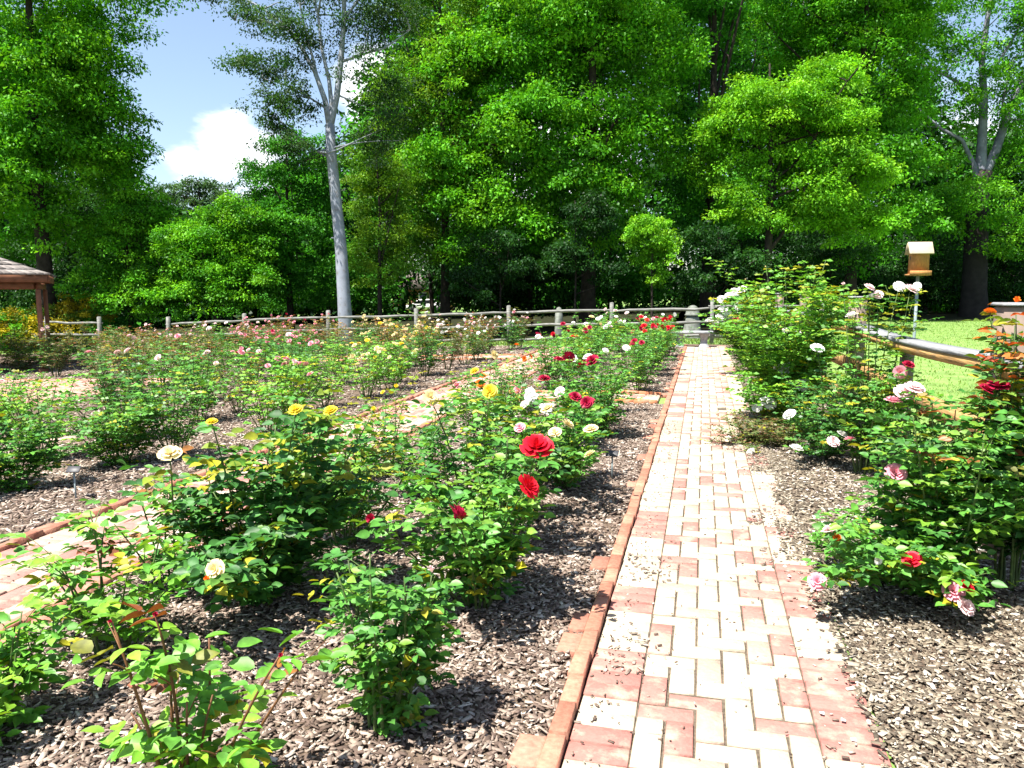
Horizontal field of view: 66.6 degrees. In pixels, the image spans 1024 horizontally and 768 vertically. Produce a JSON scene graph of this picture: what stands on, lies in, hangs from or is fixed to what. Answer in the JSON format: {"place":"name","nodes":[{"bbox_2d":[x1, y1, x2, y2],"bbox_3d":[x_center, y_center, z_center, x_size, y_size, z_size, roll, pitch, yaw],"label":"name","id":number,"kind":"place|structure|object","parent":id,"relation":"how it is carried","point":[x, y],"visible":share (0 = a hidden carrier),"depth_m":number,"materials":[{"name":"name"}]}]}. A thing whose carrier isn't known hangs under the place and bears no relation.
{"place":"outdoors","nodes":[
{"label":"outdoors","id":0,"kind":"place"},
{"bbox_2d":[0,378,172,407],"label":"cross path","id":1,"kind":"structure","parent":0,"point":[79,386],"depth_m":14.45,"materials":[{"name":"brick"}]},
{"bbox_2d":[0,346,569,618],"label":"brick path","id":2,"kind":"structure","parent":0,"point":[9,602],"depth_m":4.92,"materials":[{"name":"brick"}]},
{"bbox_2d":[0,415,889,767],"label":"path litter","id":3,"kind":"object","parent":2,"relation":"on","point":[750,521],"visible":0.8,"depth_m":3.98,"materials":[{"name":"brown plant"}]},
{"bbox_2d":[0,307,756,348],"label":"forest floor","id":4,"kind":"structure","parent":0,"point":[455,321],"depth_m":46.14,"materials":[{"name":"green plant"}]},
{"bbox_2d":[20,291,117,346],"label":"garden shrub","id":5,"kind":"object","parent":4,"relation":"on","point":[79,308],"visible":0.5,"depth_m":29.77,"materials":[{"name":"green plant"}]},
{"bbox_2d":[0,170,157,337],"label":"understorey tree","id":6,"kind":"object","parent":4,"relation":"on","point":[22,298],"visible":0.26,"depth_m":36.84,"materials":[{"name":"green plant"}]},
{"bbox_2d":[0,0,199,344],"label":"leafy tree","id":7,"kind":"object","parent":4,"relation":"on","point":[69,43],"visible":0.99,"depth_m":29.18,"materials":[{"name":"green plant"}]},
{"bbox_2d":[60,311,140,345],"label":"garden shrub","id":8,"kind":"object","parent":4,"relation":"on","point":[119,321],"visible":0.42,"depth_m":30.68,"materials":[{"name":"green plant"}]},
{"bbox_2d":[138,175,251,324],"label":"distant tree","id":9,"kind":"object","parent":4,"relation":"on","point":[206,186],"visible":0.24,"depth_m":57.11,"materials":[{"name":"green plant"}]},
{"bbox_2d":[143,189,288,337],"bbox_3d":[-11.229,-4.461,30.503,5.722,6.059,4.971,2,7,14],"label":"bushy tree","id":10,"kind":"object","parent":4,"relation":"on","point":[221,229],"visible":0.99,"depth_m":29.51,"materials":[{"name":"green plant"}]},
{"bbox_2d":[226,129,368,334],"bbox_3d":[-9.019,-6.285,32.848,5.912,9.019,5.651,-1,7,-7],"label":"bushy tree","id":11,"kind":"object","parent":4,"relation":"on","point":[295,215],"visible":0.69,"depth_m":32.25,"materials":[{"name":"green plant"}]},
{"bbox_2d":[254,235,403,327],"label":"understorey tree","id":12,"kind":"object","parent":4,"relation":"on","point":[364,300],"visible":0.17,"depth_m":39.43,"materials":[{"name":"green plant"}]},
{"bbox_2d":[336,132,430,339],"bbox_3d":[-4.748,-5.374,29.015,3.889,7.784,3.495,2,7,14],"label":"slender tree","id":13,"kind":"object","parent":4,"relation":"on","point":[383,180],"visible":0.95,"depth_m":28.61,"materials":[{"name":"green plant"}]},
{"bbox_2d":[348,0,515,333],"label":"leafy tree","id":14,"kind":"object","parent":4,"relation":"on","point":[423,230],"visible":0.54,"depth_m":31.09,"materials":[{"name":"green plant"}]},
{"bbox_2d":[414,215,509,325],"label":"understorey tree","id":15,"kind":"object","parent":4,"relation":"on","point":[434,270],"visible":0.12,"depth_m":37.82,"materials":[{"name":"green plant"}]},
{"bbox_2d":[442,226,555,336],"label":"young tree","id":16,"kind":"object","parent":4,"relation":"on","point":[509,241],"visible":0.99,"depth_m":28.08,"materials":[{"name":"green plant"}]},
{"bbox_2d":[462,222,599,323],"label":"understorey tree","id":17,"kind":"object","parent":4,"relation":"on","point":[517,297],"visible":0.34,"depth_m":36.51,"materials":[{"name":"green plant"}]},
{"bbox_2d":[391,0,716,330],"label":"spreading tree","id":18,"kind":"object","parent":4,"relation":"on","point":[578,31],"visible":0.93,"depth_m":29.39,"materials":[{"name":"green plant"}]},
{"bbox_2d":[523,186,632,332],"bbox_3d":[2.313,-4.343,27.791,4.018,5.565,2.862,-1,7,-6],"label":"young tree","id":19,"kind":"object","parent":4,"relation":"on","point":[573,250],"visible":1,"depth_m":27.63,"materials":[{"name":"green plant"}]},
{"bbox_2d":[538,202,680,321],"bbox_3d":[4.649,-6.022,38.999,7.366,6.223,5.347,0,7,-2],"label":"understorey tree","id":20,"kind":"object","parent":4,"relation":"on","point":[630,283],"visible":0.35,"depth_m":38.18,"materials":[{"name":"green plant"}]},
{"bbox_2d":[619,212,684,319],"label":"sapling","id":21,"kind":"object","parent":4,"relation":"on","point":[641,227],"visible":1,"depth_m":26.74,"materials":[{"name":"green plant"}]},
{"bbox_2d":[636,0,790,324],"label":"leafy tree","id":22,"kind":"object","parent":4,"relation":"on","point":[716,10],"visible":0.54,"depth_m":33.09,"materials":[{"name":"green plant"}]},
{"bbox_2d":[655,218,790,331],"bbox_3d":[7.482,-3.859,28.441,4.980,4.259,2.863,3,7,22],"label":"young tree","id":23,"kind":"object","parent":4,"relation":"on","point":[733,256],"visible":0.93,"depth_m":28.00,"materials":[{"name":"green plant"}]},
{"bbox_2d":[671,206,811,314],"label":"understorey tree","id":24,"kind":"object","parent":4,"relation":"on","point":[748,242],"visible":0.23,"depth_m":39.29,"materials":[{"name":"green plant"}]},
{"bbox_2d":[667,49,910,308],"bbox_3d":[10.247,-7.106,29.329,8.629,10.498,5.657,-1,7,-6],"label":"spreading tree","id":25,"kind":"object","parent":4,"relation":"on","point":[800,100],"visible":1,"depth_m":28.43,"materials":[{"name":"green plant"}]},
{"bbox_2d":[0,297,990,767],"bbox_3d":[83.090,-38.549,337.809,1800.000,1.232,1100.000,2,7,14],"label":"ground","id":26,"kind":"structure","parent":0,"point":[972,383],"depth_m":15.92,"materials":[{"name":"green plant"}]},
{"bbox_2d":[0,305,67,349],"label":"garden shrub","id":27,"kind":"object","parent":26,"relation":"on","point":[3,328],"visible":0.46,"depth_m":28.53,"materials":[{"name":"yellow plant"}]},
{"bbox_2d":[52,186,201,342],"bbox_3d":[-14.998,-4.527,30.585,5.760,6.398,4.458,2,7,14],"label":"bushy tree","id":28,"kind":"object","parent":26,"relation":"on","point":[130,223],"visible":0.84,"depth_m":29.93,"materials":[{"name":"green plant"}]},
{"bbox_2d":[0,345,545,543],"bbox_3d":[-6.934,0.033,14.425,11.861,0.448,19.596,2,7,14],"label":"bark mulch","id":29,"kind":"object","parent":26,"relation":"on","point":[60,474],"visible":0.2,"depth_m":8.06,"materials":[{"name":"brown wood"}]},
{"bbox_2d":[0,257,55,372],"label":"garden pavilion","id":30,"kind":"structure","parent":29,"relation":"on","point":[14,275],"depth_m":18.03,"materials":[{"name":"brown wood"}]},
{"bbox_2d":[0,372,91,458],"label":"rose bush","id":31,"kind":"object","parent":29,"relation":"on","point":[17,401],"visible":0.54,"depth_m":7.45,"materials":[{"name":"green plant"}]},
{"bbox_2d":[0,400,103,493],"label":"rose bush","id":32,"kind":"object","parent":29,"relation":"on","point":[30,457],"visible":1,"depth_m":6.32,"materials":[{"name":"green plant"}]},
{"bbox_2d":[30,324,83,376],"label":"rose bush","id":33,"kind":"object","parent":29,"relation":"on","point":[53,353],"visible":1,"depth_m":16.86,"materials":[{"name":"green plant"}]},
{"bbox_2d":[38,347,174,440],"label":"rose bush","id":34,"kind":"object","parent":29,"relation":"on","point":[104,390],"visible":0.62,"depth_m":8.44,"materials":[{"name":"green plant"}]},
{"bbox_2d":[41,386,172,467],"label":"rose bush","id":35,"kind":"object","parent":29,"relation":"on","point":[116,434],"visible":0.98,"depth_m":7.10,"materials":[{"name":"green plant"}]},
{"bbox_2d":[77,330,150,409],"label":"rose bush","id":36,"kind":"object","parent":29,"relation":"on","point":[94,367],"visible":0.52,"depth_m":9.82,"materials":[{"name":"green plant"}]},
{"bbox_2d":[108,342,204,408],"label":"rose bush","id":37,"kind":"object","parent":29,"relation":"on","point":[151,369],"visible":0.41,"depth_m":10.41,"materials":[{"name":"green plant"}]},
{"bbox_2d":[108,354,227,457],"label":"rose bush","id":38,"kind":"object","parent":29,"relation":"on","point":[188,429],"visible":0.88,"depth_m":7.43,"materials":[{"name":"green plant"}]},
{"bbox_2d":[168,336,250,421],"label":"rose bush","id":39,"kind":"object","parent":29,"relation":"on","point":[194,368],"visible":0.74,"depth_m":9.65,"materials":[{"name":"green plant"}]},
{"bbox_2d":[202,348,270,413],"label":"rose bush","id":40,"kind":"object","parent":29,"relation":"on","point":[242,380],"visible":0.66,"depth_m":10.33,"materials":[{"name":"green plant"}]},
{"bbox_2d":[208,349,312,433],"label":"rose bush","id":41,"kind":"object","parent":29,"relation":"on","point":[268,404],"visible":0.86,"depth_m":8.53,"materials":[{"name":"green plant"}]},
{"bbox_2d":[240,354,319,417],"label":"rose bush","id":42,"kind":"object","parent":29,"relation":"on","point":[304,363],"visible":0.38,"depth_m":9.34,"materials":[{"name":"green plant"}]},
{"bbox_2d":[248,333,321,390],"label":"rose bush","id":43,"kind":"object","parent":29,"relation":"on","point":[310,343],"visible":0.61,"depth_m":11.80,"materials":[{"name":"green plant"}]},
{"bbox_2d":[293,354,357,407],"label":"rose bush","id":44,"kind":"object","parent":29,"relation":"on","point":[325,382],"visible":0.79,"depth_m":10.64,"materials":[{"name":"green plant"}]},
{"bbox_2d":[330,343,393,398],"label":"rose bush","id":45,"kind":"object","parent":29,"relation":"on","point":[373,378],"visible":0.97,"depth_m":11.56,"materials":[{"name":"green plant"}]},
{"bbox_2d":[361,338,417,388],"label":"rose bush","id":46,"kind":"object","parent":29,"relation":"on","point":[400,371],"visible":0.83,"depth_m":12.59,"materials":[{"name":"green plant"}]},
{"bbox_2d":[397,325,467,376],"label":"rose bush","id":47,"kind":"object","parent":29,"relation":"on","point":[430,364],"visible":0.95,"depth_m":14.56,"materials":[{"name":"green plant"}]},
{"bbox_2d":[0,345,550,551],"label":"kerb","id":48,"kind":"structure","parent":26,"relation":"on","point":[41,531],"depth_m":5.57,"materials":[{"name":"brick"}]},
{"bbox_2d":[0,360,556,644],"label":"kerb","id":49,"kind":"structure","parent":26,"relation":"on","point":[106,580],"depth_m":4.05,"materials":[{"name":"brick"}]},
{"bbox_2d":[187,0,432,344],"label":"pale barked tree","id":50,"kind":"object","parent":26,"relation":"on","point":[306,39],"visible":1,"depth_m":24.82,"materials":[{"name":"green plant"}]},
{"bbox_2d":[0,345,683,767],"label":"bark mulch","id":51,"kind":"object","parent":26,"relation":"on","point":[572,563],"visible":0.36,"depth_m":3.22,"materials":[{"name":"brown wood"}]},
{"bbox_2d":[0,591,108,745],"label":"rose bush","id":52,"kind":"object","parent":51,"relation":"on","point":[22,669],"visible":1,"depth_m":2.73,"materials":[{"name":"green plant"}]},
{"bbox_2d":[0,497,195,660],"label":"rose bush","id":53,"kind":"object","parent":51,"relation":"on","point":[147,572],"visible":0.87,"depth_m":3.22,"materials":[{"name":"green plant"}]},
{"bbox_2d":[106,445,229,590],"bbox_3d":[-1.676,0.670,3.822,0.535,0.874,0.805,-6,9,-40],"label":"rose bush","id":54,"kind":"object","parent":51,"relation":"on","point":[166,453],"visible":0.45,"depth_m":3.82,"materials":[{"name":"green plant"}]},
{"bbox_2d":[61,601,347,767],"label":"rose bush","id":55,"kind":"object","parent":51,"relation":"on","point":[153,742],"visible":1,"depth_m":2.16,"materials":[{"name":"green plant"}]},
{"bbox_2d":[117,378,393,614],"bbox_3d":[-1.128,0.545,3.685,1.144,1.126,1.356,-5,9,-36],"label":"rose bush","id":56,"kind":"object","parent":51,"relation":"on","point":[249,570],"visible":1,"depth_m":3.64,"materials":[{"name":"green plant"}]},
{"bbox_2d":[244,396,353,484],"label":"rose bush","id":57,"kind":"object","parent":51,"relation":"on","point":[256,429],"visible":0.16,"depth_m":5.27,"materials":[{"name":"green plant"}]},
{"bbox_2d":[295,529,402,608],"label":"rose bush","id":58,"kind":"object","parent":51,"relation":"on","point":[308,556],"visible":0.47,"depth_m":3.67,"materials":[{"name":"green plant"}]},
{"bbox_2d":[258,368,485,545],"bbox_3d":[-0.899,0.461,4.670,1.296,1.050,1.112,2,7,14],"label":"rose bush","id":59,"kind":"object","parent":51,"relation":"on","point":[358,515],"visible":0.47,"depth_m":4.58,"materials":[{"name":"green plant"}]},
{"bbox_2d":[293,546,465,736],"bbox_3d":[-0.459,0.876,2.648,0.578,0.672,0.573,2,7,14],"label":"rose bush","id":60,"kind":"object","parent":51,"relation":"on","point":[389,675],"visible":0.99,"depth_m":2.61,"materials":[{"name":"green plant"}]},
{"bbox_2d":[334,371,426,477],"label":"rose bush","id":61,"kind":"object","parent":51,"relation":"on","point":[406,407],"visible":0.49,"depth_m":6.40,"materials":[{"name":"green plant"}]},
{"bbox_2d":[350,399,462,498],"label":"rose bush","id":62,"kind":"object","parent":51,"relation":"on","point":[424,434],"visible":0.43,"depth_m":5.60,"materials":[{"name":"green plant"}]},
{"bbox_2d":[350,434,563,610],"bbox_3d":[-0.176,0.658,3.530,1.018,0.898,0.898,-6,9,-40],"label":"rose bush","id":63,"kind":"object","parent":51,"relation":"on","point":[481,566],"visible":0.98,"depth_m":3.50,"materials":[{"name":"green plant"}]},
{"bbox_2d":[391,383,567,526],"bbox_3d":[-0.169,0.470,4.528,1.066,1.030,0.825,2,7,14],"label":"rose bush","id":64,"kind":"object","parent":51,"relation":"on","point":[515,426],"visible":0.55,"depth_m":4.37,"materials":[{"name":"green plant"}]},
{"bbox_2d":[435,373,534,443],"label":"rose bush","id":65,"kind":"object","parent":51,"relation":"on","point":[517,390],"visible":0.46,"depth_m":7.55,"materials":[{"name":"green plant"}]},
{"bbox_2d":[445,350,526,424],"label":"rose bush","id":66,"kind":"object","parent":51,"relation":"on","point":[494,354],"visible":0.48,"depth_m":8.69,"materials":[{"name":"green plant"}]},
{"bbox_2d":[478,343,544,409],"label":"rose bush","id":67,"kind":"object","parent":51,"relation":"on","point":[523,377],"visible":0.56,"depth_m":9.77,"materials":[{"name":"green plant"}]},
{"bbox_2d":[461,431,575,514],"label":"rose bush","id":68,"kind":"object","parent":51,"relation":"on","point":[558,449],"visible":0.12,"depth_m":5.08,"materials":[{"name":"green plant"}]},
{"bbox_2d":[486,390,618,488],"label":"rose bush","id":69,"kind":"object","parent":51,"relation":"on","point":[576,466],"visible":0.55,"depth_m":5.60,"materials":[{"name":"green plant"}]},
{"bbox_2d":[522,358,642,438],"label":"rose bush","id":70,"kind":"object","parent":51,"relation":"on","point":[607,417],"visible":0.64,"depth_m":7.77,"materials":[{"name":"green plant"}]},
{"bbox_2d":[542,346,640,417],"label":"rose bush","id":71,"kind":"object","parent":51,"relation":"on","point":[569,356],"visible":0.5,"depth_m":8.41,"materials":[{"name":"green plant"}]},
{"bbox_2d":[551,339,638,410],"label":"rose bush","id":72,"kind":"object","parent":51,"relation":"on","point":[626,348],"visible":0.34,"depth_m":9.43,"materials":[{"name":"green plant"}]},
{"bbox_2d":[43,299,823,345],"bbox_3d":[-3.886,-1.650,24.091,25.442,2.029,0.165,2,7,14],"label":"split rail fence","id":73,"kind":"object","parent":26,"relation":"on","point":[99,323],"visible":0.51,"depth_m":23.25,"materials":[{"name":"grey wood"}]},
{"bbox_2d":[0,0,1023,329],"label":"woodland","id":74,"kind":"object","parent":26,"relation":"on","point":[654,200],"visible":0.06,"depth_m":54.99,"materials":[{"name":"green plant"}]},
{"bbox_2d":[507,344,686,767],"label":"kerb","id":75,"kind":"structure","parent":26,"relation":"on","point":[536,751],"depth_m":3.29,"materials":[{"name":"brick"}]},
{"bbox_2d":[525,348,681,393],"bbox_3d":[2.221,-0.451,16.482,2.600,0.049,10.250,2,7,14],"label":"mulch bed","id":76,"kind":"object","parent":26,"relation":"on","point":[667,385],"depth_m":13.47,"materials":[{"name":"brown wood"}]},
{"bbox_2d":[525,328,586,388],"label":"rose bush","id":77,"kind":"object","parent":76,"relation":"on","point":[544,368],"visible":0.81,"depth_m":11.87,"materials":[{"name":"green plant"}]},
{"bbox_2d":[523,321,598,384],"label":"rose bush","id":78,"kind":"object","parent":76,"relation":"on","point":[585,330],"visible":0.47,"depth_m":12.53,"materials":[{"name":"green plant"}]},
{"bbox_2d":[589,320,661,382],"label":"rose bush","id":79,"kind":"object","parent":76,"relation":"on","point":[639,337],"visible":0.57,"depth_m":12.53,"materials":[{"name":"green plant"}]},
{"bbox_2d":[616,331,684,390],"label":"rose bush","id":80,"kind":"object","parent":76,"relation":"on","point":[635,359],"visible":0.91,"depth_m":11.33,"materials":[{"name":"green plant"}]},
{"bbox_2d":[773,227,879,311],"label":"young tree","id":81,"kind":"object","parent":26,"relation":"on","point":[826,254],"visible":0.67,"depth_m":32.68,"materials":[{"name":"green plant"}]},
{"bbox_2d":[737,0,965,320],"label":"leafy tree","id":82,"kind":"object","parent":26,"relation":"on","point":[837,18],"visible":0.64,"depth_m":36.65,"materials":[{"name":"green plant"}]},
{"bbox_2d":[730,347,1023,767],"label":"bark mulch","id":83,"kind":"object","parent":26,"relation":"on","point":[930,693],"visible":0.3,"depth_m":3.23,"materials":[{"name":"beige wood"}]},
{"bbox_2d":[701,286,782,371],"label":"rose bush","id":84,"kind":"object","parent":83,"relation":"on","point":[725,316],"visible":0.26,"depth_m":13.65,"materials":[{"name":"green plant"}]},
{"bbox_2d":[696,257,873,427],"bbox_3d":[2.977,-0.445,8.476,1.950,1.906,2.249,2,7,14],"label":"rose bush","id":85,"kind":"object","parent":83,"relation":"on","point":[790,360],"visible":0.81,"depth_m":8.10,"materials":[{"name":"green plant"}]},
{"bbox_2d":[773,343,868,458],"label":"rose bush","id":86,"kind":"object","parent":83,"relation":"on","point":[830,443],"visible":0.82,"depth_m":6.85,"materials":[{"name":"green plant"}]},
{"bbox_2d":[804,501,942,581],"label":"rose bush","id":87,"kind":"object","parent":83,"relation":"on","point":[859,520],"visible":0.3,"depth_m":4.08,"materials":[{"name":"green plant"}]},
{"bbox_2d":[810,281,941,475],"bbox_3d":[3.033,-0.050,6.465,1.155,1.598,0.959,-5,9,-38],"label":"rose bush","id":88,"kind":"object","parent":83,"relation":"on","point":[878,402],"visible":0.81,"depth_m":6.40,"materials":[{"name":"green plant"}]},
{"bbox_2d":[800,379,1023,615],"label":"rose bush","id":89,"kind":"object","parent":83,"relation":"on","point":[943,573],"visible":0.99,"depth_m":3.70,"materials":[{"name":"green plant"}]},
{"bbox_2d":[961,296,1023,590],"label":"rose bush","id":90,"kind":"object","parent":83,"relation":"on","point":[1014,544],"visible":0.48,"depth_m":3.88,"materials":[{"name":"green plant"}]},
{"bbox_2d":[774,293,1023,552],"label":"board fence","id":91,"kind":"object","parent":26,"relation":"on","point":[935,351],"visible":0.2,"depth_m":5.70,"materials":[{"name":"brown wood"}]},
{"bbox_2d":[904,242,933,373],"bbox_3d":[5.202,-0.715,10.073,0.284,2.209,0.294,2,7,14],"label":"birdhouse","id":92,"kind":"object","parent":26,"relation":"on","point":[918,253],"visible":0.84,"depth_m":9.90,"materials":[{"name":"brown wood"}]},
{"bbox_2d":[0,0,1023,271],"label":"sky","id":93,"kind":"structure","parent":0,"point":[200,135],"materials":[{"name":"blue"}]},
{"bbox_2d":[487,390,660,404],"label":"cross path","id":94,"kind":"structure","parent":0,"point":[650,397],"depth_m":10.97,"materials":[{"name":"brick"}]},
{"bbox_2d":[561,345,891,767],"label":"brick path","id":95,"kind":"structure","parent":0,"point":[827,693],"depth_m":3.37,"materials":[{"name":"brick"}]},
{"bbox_2d":[701,406,813,453],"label":"creeping rose","id":96,"kind":"object","parent":95,"relation":"on","point":[758,430],"visible":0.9,"depth_m":7.54,"materials":[{"name":"green plant"}]},
{"bbox_2d":[740,389,905,767],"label":"bark mulch","id":97,"kind":"object","parent":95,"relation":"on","point":[860,687],"visible":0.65,"depth_m":3.71,"materials":[{"name":"beige wood"}]},
{"bbox_2d":[755,307,992,320],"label":"forest floor","id":98,"kind":"structure","parent":0,"point":[952,315],"depth_m":44.92,"materials":[{"name":"green plant"}]},
{"bbox_2d":[770,216,909,313],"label":"understorey tree","id":99,"kind":"object","parent":98,"relation":"on","point":[803,237],"visible":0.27,"depth_m":45.03,"materials":[{"name":"green plant"}]},
{"bbox_2d":[857,225,1006,314],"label":"understorey tree","id":100,"kind":"object","parent":98,"relation":"on","point":[932,281],"visible":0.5,"depth_m":48.85,"materials":[{"name":"green plant"}]},
{"bbox_2d":[867,0,1023,316],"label":"open crowned tree","id":101,"kind":"object","parent":98,"relation":"on","point":[974,200],"visible":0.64,"depth_m":43.42,"materials":[{"name":"green plant"}]},
{"bbox_2d":[937,192,1023,307],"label":"understorey tree","id":102,"kind":"object","parent":98,"relation":"on","point":[1017,288],"visible":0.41,"depth_m":49.86,"materials":[{"name":"green plant"}]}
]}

